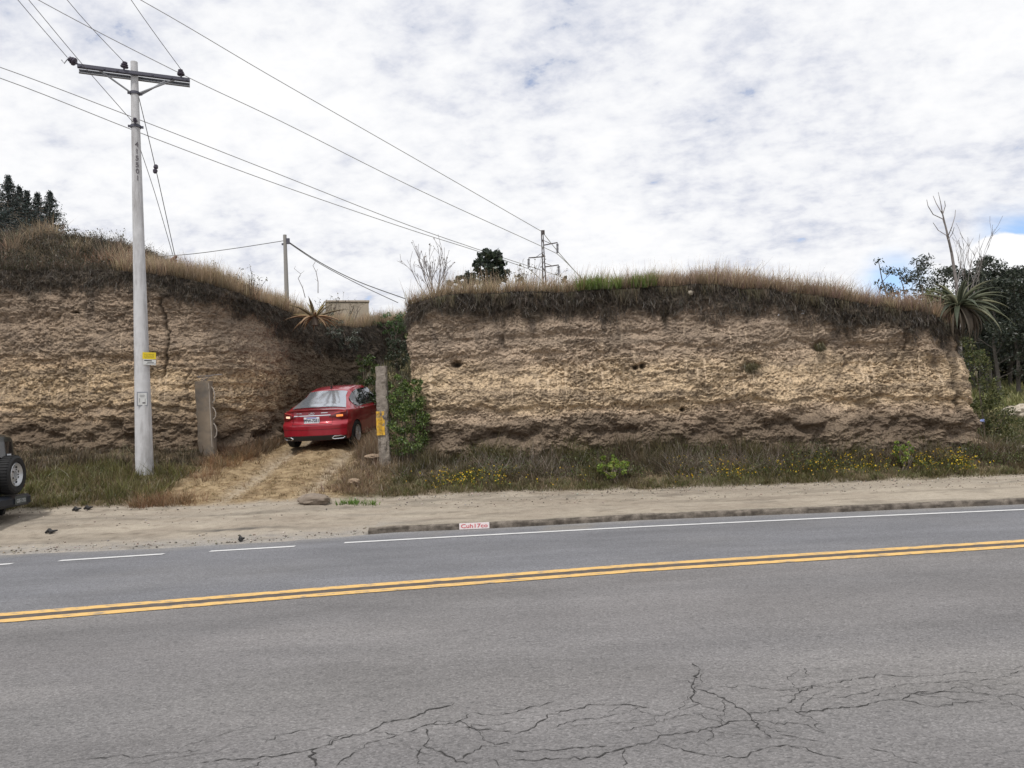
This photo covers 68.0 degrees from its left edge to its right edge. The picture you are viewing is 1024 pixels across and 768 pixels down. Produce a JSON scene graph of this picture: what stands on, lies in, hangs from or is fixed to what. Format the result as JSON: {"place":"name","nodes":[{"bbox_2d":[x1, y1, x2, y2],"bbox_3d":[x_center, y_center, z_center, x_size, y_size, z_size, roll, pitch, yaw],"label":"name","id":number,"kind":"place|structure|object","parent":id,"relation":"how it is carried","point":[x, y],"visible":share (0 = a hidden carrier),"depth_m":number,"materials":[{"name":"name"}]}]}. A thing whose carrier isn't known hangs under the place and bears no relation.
{"place":"outdoors","nodes":[
{"label":"outdoors","id":0,"kind":"place"},
{"bbox_2d":[6,436,221,510],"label":"green grass","id":1,"kind":"structure","parent":0,"point":[119,473],"depth_m":16.13,"materials":[{"name":"plant"}]},
{"bbox_2d":[0,238,406,452],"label":"cliff","id":2,"kind":"structure","parent":0,"point":[66,363],"depth_m":18.70,"materials":[{"name":"soil"}]},
{"bbox_2d":[89,228,104,244],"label":"wispy herb","id":3,"kind":"object","parent":2,"relation":"on","point":[101,237],"visible":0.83,"depth_m":21.27,"materials":[{"name":"green plant"}]},
{"bbox_2d":[0,224,198,271],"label":"scrub","id":4,"kind":"object","parent":2,"relation":"on","point":[15,262],"visible":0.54,"depth_m":20.28,"materials":[{"name":"brown plant"}]},
{"bbox_2d":[109,228,129,249],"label":"wispy herb","id":5,"kind":"object","parent":2,"relation":"on","point":[120,238],"visible":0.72,"depth_m":21.07,"materials":[{"name":"green plant"}]},
{"bbox_2d":[0,264,405,359],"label":"hanging roots","id":6,"kind":"object","parent":2,"relation":"hanging from","point":[248,299],"visible":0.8,"depth_m":18.88,"materials":[{"name":"brown plant"}]},
{"bbox_2d":[0,216,405,327],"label":"dry grass","id":7,"kind":"structure","parent":2,"relation":"on","point":[198,273],"depth_m":20.01,"materials":[{"name":"plant"}]},
{"bbox_2d":[231,266,267,298],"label":"wispy herb","id":8,"kind":"object","parent":2,"relation":"on","point":[252,278],"visible":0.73,"depth_m":19.92,"materials":[{"name":"green plant"}]},
{"bbox_2d":[286,296,347,331],"bbox_3d":[-5.499,-1.938,21.402,1.784,0.937,1.756,-2,-3,0],"label":"agave","id":9,"kind":"object","parent":2,"relation":"on","point":[313,316],"visible":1,"depth_m":21.25,"materials":[{"name":"brown plant"}]},
{"bbox_2d":[318,312,340,338],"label":"hanging bush","id":10,"kind":"object","parent":2,"relation":"on","point":[331,331],"visible":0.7,"depth_m":24.34,"materials":[{"name":"green plant"}]},
{"bbox_2d":[319,292,343,314],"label":"wispy herb","id":11,"kind":"object","parent":2,"relation":"on","point":[339,305],"visible":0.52,"depth_m":26.89,"materials":[{"name":"green plant"}]},
{"bbox_2d":[331,298,363,320],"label":"wispy herb","id":12,"kind":"object","parent":2,"relation":"on","point":[352,309],"visible":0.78,"depth_m":27.65,"materials":[{"name":"green plant"}]},
{"bbox_2d":[337,320,363,350],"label":"hanging bush","id":13,"kind":"object","parent":2,"relation":"on","point":[353,339],"visible":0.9,"depth_m":25.74,"materials":[{"name":"green plant"}]},
{"bbox_2d":[372,311,406,343],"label":"leafy bush","id":14,"kind":"object","parent":2,"relation":"on","point":[397,327],"visible":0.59,"depth_m":29.01,"materials":[{"name":"green plant"}]},
{"bbox_2d":[0,504,1023,767],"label":"road","id":15,"kind":"structure","parent":0,"point":[142,688],"depth_m":5.36,"materials":[{"name":"grey asphalt"}]},
{"bbox_2d":[60,553,164,560],"bbox_3d":[-5.554,2.406,10.545,1.372,0.001,0.113,-2,-3,-9],"label":"edge line dash","id":16,"kind":"object","parent":15,"relation":"on","point":[112,557],"visible":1,"depth_m":10.54,"materials":[{"name":"white paint"}]},
{"bbox_2d":[209,546,293,551],"bbox_3d":[-3.686,2.341,10.792,1.184,0.001,0.114,-2,-3,-7],"label":"edge line dash","id":17,"kind":"object","parent":15,"relation":"on","point":[251,548],"visible":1,"depth_m":10.79,"materials":[{"name":"white paint"}]},
{"bbox_2d":[0,544,1023,622],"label":"line","id":18,"kind":"object","parent":15,"relation":"on","point":[453,584],"visible":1,"depth_m":7.79,"materials":[{"name":"yellow paint"}]},
{"bbox_2d":[0,539,1023,615],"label":"line","id":19,"kind":"object","parent":15,"relation":"on","point":[444,579],"visible":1,"depth_m":8.09,"materials":[{"name":"yellow paint"}]},
{"bbox_2d":[0,542,1023,618],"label":"tar strip","id":20,"kind":"object","parent":15,"relation":"on","point":[437,582],"visible":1,"depth_m":7.94,"materials":[{"name":"paint"}]},
{"bbox_2d":[58,635,1023,767],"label":"road cracks","id":21,"kind":"object","parent":15,"relation":"on","point":[315,759],"visible":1,"depth_m":4.01,"materials":[{"name":"grey"}]},
{"bbox_2d":[345,509,1023,542],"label":"edge line","id":22,"kind":"object","parent":15,"relation":"on","point":[680,524],"visible":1,"depth_m":11.39,"materials":[{"name":"white paint"}]},
{"bbox_2d":[0,354,1023,554],"bbox_3d":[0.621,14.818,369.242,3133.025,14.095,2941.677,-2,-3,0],"label":"ground","id":23,"kind":"structure","parent":0,"point":[345,520],"depth_m":13.75,"materials":[{"name":"soil"}]},
{"bbox_2d":[0,174,23,233],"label":"conifer tree","id":24,"kind":"object","parent":23,"relation":"on","point":[7,187],"visible":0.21,"depth_m":42.51,"materials":[{"name":"green plant"}]},
{"bbox_2d":[0,434,30,514],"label":"dark offroader","id":25,"kind":"object","parent":23,"relation":"on","point":[12,474],"visible":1,"depth_m":13.37,"materials":[{"name":"black paint"}]},
{"bbox_2d":[0,441,12,458],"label":"rear window","id":26,"kind":"structure","parent":25,"relation":"in","point":[5,447],"depth_m":13.53,"materials":[{"name":"glass"}]},
{"bbox_2d":[0,184,35,230],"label":"conifer tree","id":27,"kind":"object","parent":23,"relation":"on","point":[20,192],"visible":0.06,"depth_m":43.56,"materials":[{"name":"green plant"}]},
{"bbox_2d":[0,190,51,234],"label":"conifer tree","id":28,"kind":"object","parent":23,"relation":"on","point":[25,207],"visible":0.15,"depth_m":41.40,"materials":[{"name":"green plant"}]},
{"bbox_2d":[29,191,58,230],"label":"conifer tree","id":29,"kind":"object","parent":23,"relation":"on","point":[37,200],"visible":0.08,"depth_m":43.60,"materials":[{"name":"green plant"}]},
{"bbox_2d":[26,190,78,235],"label":"conifer tree","id":30,"kind":"object","parent":23,"relation":"on","point":[50,205],"visible":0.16,"depth_m":42.50,"materials":[{"name":"green plant"}]},
{"bbox_2d":[61,56,189,474],"bbox_3d":[-8.360,-2.362,16.621,2.562,9.684,0.409,-1,-3,-23],"label":"power pole","id":31,"kind":"object","parent":23,"relation":"on","point":[143,437],"visible":0.99,"depth_m":16.61,"materials":[{"name":"concrete"}]},
{"bbox_2d":[29,0,132,121],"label":"conductor","id":32,"kind":"object","parent":31,"relation":"attached to","point":[80,62],"visible":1,"depth_m":13.63,"materials":[{"name":"grey"}]},
{"bbox_2d":[137,392,147,405],"bbox_3d":[-7.981,0.324,16.388,0.221,0.310,0.013,-1,0,-32],"label":"paper notice","id":33,"kind":"object","parent":31,"relation":"attached to","point":[142,398],"visible":1,"depth_m":16.39,"materials":[{"name":"grey"}]},
{"bbox_2d":[142,352,155,358],"bbox_3d":[-8.037,-0.606,16.560,0.442,0.153,0.301,-4,-4,31],"label":"yellow notice","id":34,"kind":"object","parent":31,"relation":"attached to","point":[148,355],"visible":0.98,"depth_m":16.50,"materials":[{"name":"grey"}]},
{"bbox_2d":[143,359,155,364],"bbox_3d":[-7.877,-0.475,16.497,0.258,0.136,0.008,-1,-1,-32],"label":"white notice","id":35,"kind":"object","parent":31,"relation":"attached to","point":[148,362],"visible":1,"depth_m":16.49,"materials":[{"name":"grey"}]},
{"bbox_2d":[131,0,180,68],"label":"conductor","id":36,"kind":"object","parent":31,"relation":"attached to","point":[155,34],"visible":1,"depth_m":14.51,"materials":[{"name":"grey"}]},
{"bbox_2d":[140,150,172,254],"bbox_3d":[-8.502,-4.234,18.282,0.035,1.325,4.161,-2,-3,-16],"label":"guy wire","id":37,"kind":"object","parent":31,"relation":"attached to","point":[157,202],"visible":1,"depth_m":18.02,"materials":[{"name":"grey"}]},
{"bbox_2d":[139,98,174,254],"bbox_3d":[-8.501,-4.817,18.317,0.116,2.498,4.145,-2,-3,-15],"label":"guy wire","id":38,"kind":"object","parent":31,"relation":"attached to","point":[155,167],"visible":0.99,"depth_m":17.79,"materials":[{"name":"grey"}]},
{"bbox_2d":[122,444,265,508],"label":"rusty grass","id":39,"kind":"structure","parent":23,"relation":"on","point":[218,462],"depth_m":16.13,"materials":[{"name":"plant"}]},
{"bbox_2d":[195,381,216,457],"bbox_3d":[-7.313,0.909,18.214,0.519,1.977,0.297,-2,-3,0],"label":"gate post","id":40,"kind":"object","parent":23,"relation":"on","point":[206,425],"visible":0.87,"depth_m":18.10,"materials":[{"name":"concrete"}]},
{"bbox_2d":[115,420,424,503],"bbox_3d":[-4.945,1.680,17.704,6.066,1.714,6.234,-2,-3,0],"label":"straw","id":41,"kind":"object","parent":23,"relation":"on","point":[368,444],"visible":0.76,"depth_m":16.84,"materials":[{"name":"beige plant"}]},
{"bbox_2d":[282,234,289,297],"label":"telephone pole","id":42,"kind":"object","parent":23,"relation":"on","point":[286,240],"visible":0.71,"depth_m":40.36,"materials":[{"name":"grey"}]},
{"bbox_2d":[159,241,280,256],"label":"cable","id":43,"kind":"object","parent":42,"relation":"attached to","point":[224,249],"visible":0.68,"depth_m":42.70,"materials":[{"name":"grey plastic"}]},
{"bbox_2d":[291,244,397,302],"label":"cable","id":44,"kind":"object","parent":42,"relation":"attached to","point":[343,276],"visible":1,"depth_m":42.48,"materials":[{"name":"grey plastic"}]},
{"bbox_2d":[290,243,404,298],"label":"cable","id":45,"kind":"object","parent":42,"relation":"attached to","point":[343,274],"visible":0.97,"depth_m":43.19,"materials":[{"name":"grey plastic"}]},
{"bbox_2d":[297,493,330,504],"bbox_3d":[-3.743,2.186,14.320,0.641,0.259,0.376,-3,-3,8],"label":"boulder","id":46,"kind":"object","parent":23,"relation":"on","point":[314,499],"visible":0.88,"depth_m":14.18,"materials":[{"name":"grey stone"}]},
{"bbox_2d":[283,385,391,446],"bbox_3d":[-4.640,0.757,20.698,2.033,1.512,4.308,-3,3,8],"label":"red sedan","id":47,"kind":"object","parent":23,"relation":"on","point":[336,412],"visible":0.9,"depth_m":19.03,"materials":[{"name":"paint"}]},
{"bbox_2d":[325,300,368,318],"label":"beige house","id":48,"kind":"structure","parent":23,"relation":"on","point":[364,308],"depth_m":40.43,"materials":[{"name":"beige"}]},
{"bbox_2d":[329,497,379,505],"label":"green tuft","id":49,"kind":"object","parent":23,"relation":"on","point":[351,501],"visible":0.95,"depth_m":14.30,"materials":[{"name":"green plant"}]},
{"bbox_2d":[364,454,378,459],"bbox_3d":[-3.141,1.646,17.227,0.389,0.138,0.488,-5,-4,41],"label":"boulder","id":50,"kind":"object","parent":23,"relation":"on","point":[370,456],"visible":0.68,"depth_m":17.09,"materials":[{"name":"stone"}]},
{"bbox_2d":[355,354,391,434],"bbox_3d":[-3.809,0.303,21.044,1.023,2.321,0.830,-2,-3,0],"label":"shrub","id":51,"kind":"object","parent":23,"relation":"on","point":[370,379],"visible":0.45,"depth_m":20.98,"materials":[{"name":"green plant"}]},
{"bbox_2d":[342,350,412,424],"bbox_3d":[-4.316,-0.306,27.165,3.311,3.938,9.623,-2,-3,0],"label":"scrub","id":52,"kind":"object","parent":23,"relation":"on","point":[406,372],"visible":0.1,"depth_m":26.92,"materials":[{"name":"green plant"}]},
{"bbox_2d":[375,359,390,466],"bbox_3d":[-2.900,0.744,17.104,0.295,2.607,0.303,-2,-3,0],"label":"gate post","id":53,"kind":"object","parent":23,"relation":"on","point":[382,414],"visible":0.94,"depth_m":17.00,"materials":[{"name":"concrete"}]},
{"bbox_2d":[384,331,409,378],"bbox_3d":[-3.709,-0.933,24.590,0.928,1.582,0.884,-2,-3,0],"label":"leafy bush","id":54,"kind":"object","parent":23,"relation":"on","point":[393,343],"visible":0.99,"depth_m":24.48,"materials":[{"name":"green plant"}]},
{"bbox_2d":[386,374,431,462],"bbox_3d":[-2.430,0.784,17.162,1.197,2.096,0.932,-2,-3,0],"label":"shrub","id":55,"kind":"object","parent":23,"relation":"on","point":[404,430],"visible":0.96,"depth_m":17.07,"materials":[{"name":"green plant"}]},
{"bbox_2d":[460,270,481,288],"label":"broad tree","id":56,"kind":"object","parent":23,"relation":"on","point":[467,277],"visible":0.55,"depth_m":55.50,"materials":[{"name":"green plant"}]},
{"bbox_2d":[472,248,510,286],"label":"broad tree","id":57,"kind":"object","parent":23,"relation":"on","point":[497,264],"visible":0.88,"depth_m":49.99,"materials":[{"name":"green plant"}]},
{"bbox_2d":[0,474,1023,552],"bbox_3d":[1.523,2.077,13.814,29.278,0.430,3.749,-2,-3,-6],"label":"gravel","id":58,"kind":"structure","parent":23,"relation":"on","point":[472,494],"depth_m":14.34,"materials":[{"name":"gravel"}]},
{"bbox_2d":[527,230,559,285],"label":"transmission pylon","id":59,"kind":"object","parent":23,"relation":"on","point":[543,251],"visible":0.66,"depth_m":70.68,"materials":[{"name":"grey metal"}]},
{"bbox_2d":[0,78,528,268],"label":"power line","id":60,"kind":"object","parent":59,"relation":"attached to","point":[245,172],"visible":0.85,"depth_m":34.15,"materials":[{"name":"silver metal"}]},
{"bbox_2d":[0,67,558,275],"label":"power line","id":61,"kind":"object","parent":59,"relation":"attached to","point":[261,167],"visible":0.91,"depth_m":34.07,"materials":[{"name":"silver metal"}]},
{"bbox_2d":[39,0,556,253],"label":"power line","id":62,"kind":"object","parent":59,"relation":"attached to","point":[291,126],"visible":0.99,"depth_m":36.56,"materials":[{"name":"silver metal"}]},
{"bbox_2d":[141,0,541,231],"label":"power line","id":63,"kind":"object","parent":59,"relation":"attached to","point":[335,113],"visible":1,"depth_m":38.65,"materials":[{"name":"silver metal"}]},
{"bbox_2d":[596,453,629,482],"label":"shrub","id":64,"kind":"object","parent":23,"relation":"on","point":[617,465],"visible":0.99,"depth_m":15.87,"materials":[{"name":"green plant"}]},
{"bbox_2d":[368,496,1023,534],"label":"kerb","id":65,"kind":"structure","parent":23,"relation":"on","point":[437,526],"depth_m":12.13,"materials":[{"name":"concrete"}]},
{"bbox_2d":[459,522,488,529],"bbox_3d":[-0.591,2.228,11.911,0.473,0.100,0.024,-2,-17,0],"label":"painted kerb mark","id":66,"kind":"object","parent":65,"relation":"attached to","point":[479,525],"visible":1,"depth_m":11.90,"materials":[{"name":"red paint"}]},
{"bbox_2d":[375,424,1023,496],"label":"weeds","id":67,"kind":"object","parent":23,"relation":"on","point":[1007,453],"visible":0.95,"depth_m":16.20,"materials":[{"name":"green plant"}]},
{"bbox_2d":[406,446,993,490],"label":"yellow flowers","id":68,"kind":"object","parent":23,"relation":"on","point":[777,461],"visible":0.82,"depth_m":15.93,"materials":[{"name":"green plant"}]},
{"bbox_2d":[873,257,897,297],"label":"eucalyptus tree","id":69,"kind":"object","parent":23,"relation":"on","point":[887,271],"visible":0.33,"depth_m":32.92,"materials":[{"name":"green plant"}]},
{"bbox_2d":[892,440,914,471],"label":"shrub","id":70,"kind":"object","parent":23,"relation":"on","point":[908,457],"visible":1,"depth_m":15.89,"materials":[{"name":"green plant"}]},
{"bbox_2d":[883,267,924,302],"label":"eucalyptus tree","id":71,"kind":"object","parent":23,"relation":"on","point":[909,279],"visible":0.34,"depth_m":34.14,"materials":[{"name":"green plant"}]},
{"bbox_2d":[908,253,949,298],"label":"eucalyptus tree","id":72,"kind":"object","parent":23,"relation":"on","point":[921,269],"visible":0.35,"depth_m":35.00,"materials":[{"name":"green plant"}]},
{"bbox_2d":[925,264,983,335],"bbox_3d":[18.688,-2.207,32.387,2.730,5.901,2.514,-3,-3,14],"label":"eucalyptus tree","id":73,"kind":"object","parent":23,"relation":"on","point":[942,274],"visible":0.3,"depth_m":32.30,"materials":[{"name":"green plant"}]},
{"bbox_2d":[927,192,1002,356],"bbox_3d":[17.531,-4.239,29.210,2.406,6.495,1.767,-4,-4,29],"label":"dead tree","id":74,"kind":"object","parent":23,"relation":"on","point":[952,260],"visible":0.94,"depth_m":29.22,"materials":[{"name":"grey wood"}]},
{"bbox_2d":[940,267,1006,393],"bbox_3d":[19.319,-2.091,31.762,2.230,5.642,3.087,-4,-3,23],"label":"eucalyptus tree","id":75,"kind":"object","parent":23,"relation":"on","point":[948,276],"visible":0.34,"depth_m":31.22,"materials":[{"name":"green plant"}]},
{"bbox_2d":[958,280,1000,386],"bbox_3d":[21.076,-2.186,35.305,2.964,5.457,3.896,-2,-3,0],"label":"eucalyptus tree","id":76,"kind":"object","parent":23,"relation":"on","point":[987,334],"visible":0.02,"depth_m":34.00,"materials":[{"name":"green plant"}]},
{"bbox_2d":[962,289,1003,387],"bbox_3d":[20.117,-1.780,33.197,2.098,4.760,2.877,-2,-3,0],"label":"eucalyptus tree","id":77,"kind":"object","parent":23,"relation":"on","point":[972,368],"visible":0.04,"depth_m":32.78,"materials":[{"name":"green plant"}]},
{"bbox_2d":[962,288,1003,389],"bbox_3d":[20.972,-1.948,34.238,2.393,5.014,2.179,-5,-4,44],"label":"eucalyptus tree","id":78,"kind":"object","parent":23,"relation":"on","point":[986,351],"visible":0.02,"depth_m":33.85,"materials":[{"name":"green plant"}]},
{"bbox_2d":[958,254,1019,389],"bbox_3d":[21.087,-2.702,34.307,3.333,6.486,3.259,0,-4,-33],"label":"eucalyptus tree","id":79,"kind":"object","parent":23,"relation":"on","point":[987,261],"visible":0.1,"depth_m":34.14,"materials":[{"name":"green plant"}]},
{"bbox_2d":[958,335,1023,439],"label":"hillside shrub","id":80,"kind":"object","parent":23,"relation":"on","point":[993,401],"visible":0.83,"depth_m":19.38,"materials":[{"name":"green plant"}]},
{"bbox_2d":[962,274,1023,389],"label":"eucalyptus tree","id":81,"kind":"object","parent":23,"relation":"on","point":[996,282],"visible":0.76,"depth_m":29.85,"materials":[{"name":"green plant"}]},
{"bbox_2d":[969,377,1023,453],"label":"meadow grass","id":82,"kind":"structure","parent":23,"relation":"on","point":[1012,393],"depth_m":27.57,"materials":[{"name":"plant"}]},
{"bbox_2d":[983,289,1012,384],"bbox_3d":[22.386,-2.055,34.921,2.665,4.983,1.983,-5,-4,36],"label":"eucalyptus tree","id":83,"kind":"object","parent":23,"relation":"on","point":[994,372],"visible":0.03,"depth_m":34.79,"materials":[{"name":"green plant"}]},
{"bbox_2d":[977,258,1023,388],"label":"eucalyptus tree","id":84,"kind":"object","parent":23,"relation":"on","point":[1008,273],"visible":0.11,"depth_m":34.18,"materials":[{"name":"green plant"}]},
{"bbox_2d":[978,426,1023,444],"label":"hillside shrub","id":85,"kind":"object","parent":23,"relation":"on","point":[1012,433],"visible":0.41,"depth_m":17.61,"materials":[{"name":"green plant"}]},
{"bbox_2d":[980,277,1023,396],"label":"eucalyptus tree","id":86,"kind":"object","parent":23,"relation":"on","point":[1013,299],"visible":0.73,"depth_m":29.71,"materials":[{"name":"green plant"}]},
{"bbox_2d":[989,265,1023,362],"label":"eucalyptus tree","id":87,"kind":"object","parent":23,"relation":"on","point":[1021,275],"visible":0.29,"depth_m":33.32,"materials":[{"name":"green plant"}]},
{"bbox_2d":[999,360,1023,383],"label":"undergrowth bush","id":88,"kind":"object","parent":23,"relation":"on","point":[1004,368],"visible":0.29,"depth_m":36.20,"materials":[{"name":"green plant"}]},
{"bbox_2d":[1001,404,1023,418],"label":"boulder","id":89,"kind":"object","parent":23,"relation":"on","point":[1020,409],"visible":0.44,"depth_m":23.50,"materials":[{"name":"stone"}]},
{"bbox_2d":[1002,265,1023,383],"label":"eucalyptus tree","id":90,"kind":"object","parent":23,"relation":"on","point":[1022,313],"visible":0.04,"depth_m":35.00,"materials":[{"name":"green plant"}]},
{"bbox_2d":[1002,312,1023,375],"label":"eucalyptus tree","id":91,"kind":"object","parent":23,"relation":"on","point":[1007,351],"visible":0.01,"depth_m":35.56,"materials":[{"name":"green plant"}]},
{"bbox_2d":[0,0,1023,318],"label":"sky","id":92,"kind":"structure","parent":0,"point":[807,135],"materials":[{"name":"white"}]},
{"bbox_2d":[401,255,960,327],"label":"dry grass","id":93,"kind":"structure","parent":0,"point":[737,280],"depth_m":17.36,"materials":[{"name":"plant"}]},
{"bbox_2d":[922,285,954,306],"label":"green bush","id":94,"kind":"object","parent":93,"relation":"on","point":[932,289],"visible":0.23,"depth_m":17.33,"materials":[{"name":"green plant"}]},
{"bbox_2d":[406,283,981,459],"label":"cliff","id":95,"kind":"structure","parent":0,"point":[537,377],"depth_m":17.18,"materials":[{"name":"brown soil"}]},
{"bbox_2d":[398,236,454,294],"bbox_3d":[-1.995,-2.870,18.957,1.424,1.686,1.013,-4,-4,33],"label":"bare shrub","id":96,"kind":"object","parent":95,"relation":"on","point":[430,275],"visible":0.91,"depth_m":18.99,"materials":[{"name":"grey plant"}]},
{"bbox_2d":[504,258,531,284],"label":"wispy herb","id":97,"kind":"object","parent":95,"relation":"on","point":[519,272],"visible":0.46,"depth_m":18.92,"materials":[{"name":"grey plant"}]},
{"bbox_2d":[511,255,566,286],"bbox_3d":[0.653,-2.662,18.860,1.359,1.098,0.708,-2,-3,-12],"label":"wispy herb","id":98,"kind":"object","parent":95,"relation":"on","point":[537,270],"visible":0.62,"depth_m":18.89,"materials":[{"name":"grey plant"}]},
{"bbox_2d":[573,267,660,290],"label":"green grass","id":99,"kind":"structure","parent":95,"relation":"on","point":[600,284],"depth_m":17.29,"materials":[{"name":"plant"}]},
{"bbox_2d":[397,278,964,357],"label":"hanging roots","id":100,"kind":"object","parent":95,"relation":"hanging from","point":[784,299],"visible":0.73,"depth_m":17.24,"materials":[{"name":"brown plant"}]},
{"bbox_2d":[428,284,968,346],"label":"drooping grass","id":101,"kind":"structure","parent":95,"relation":"on","point":[803,298],"depth_m":17.20,"materials":[{"name":"plant"}]},
{"bbox_2d":[741,362,767,373],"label":"grass tuft","id":102,"kind":"object","parent":95,"relation":"on","point":[750,367],"visible":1,"depth_m":16.98,"materials":[{"name":"plant"}]},
{"bbox_2d":[814,341,826,353],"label":"grass tuft","id":103,"kind":"object","parent":95,"relation":"on","point":[820,347],"visible":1,"depth_m":17.00,"materials":[{"name":"plant"}]},
{"bbox_2d":[910,278,1013,345],"bbox_3d":[10.038,-1.599,17.013,2.176,1.483,2.160,-2,-3,0],"label":"agave","id":104,"kind":"object","parent":95,"relation":"on","point":[968,311],"visible":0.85,"depth_m":16.83,"materials":[{"name":"green plant"}]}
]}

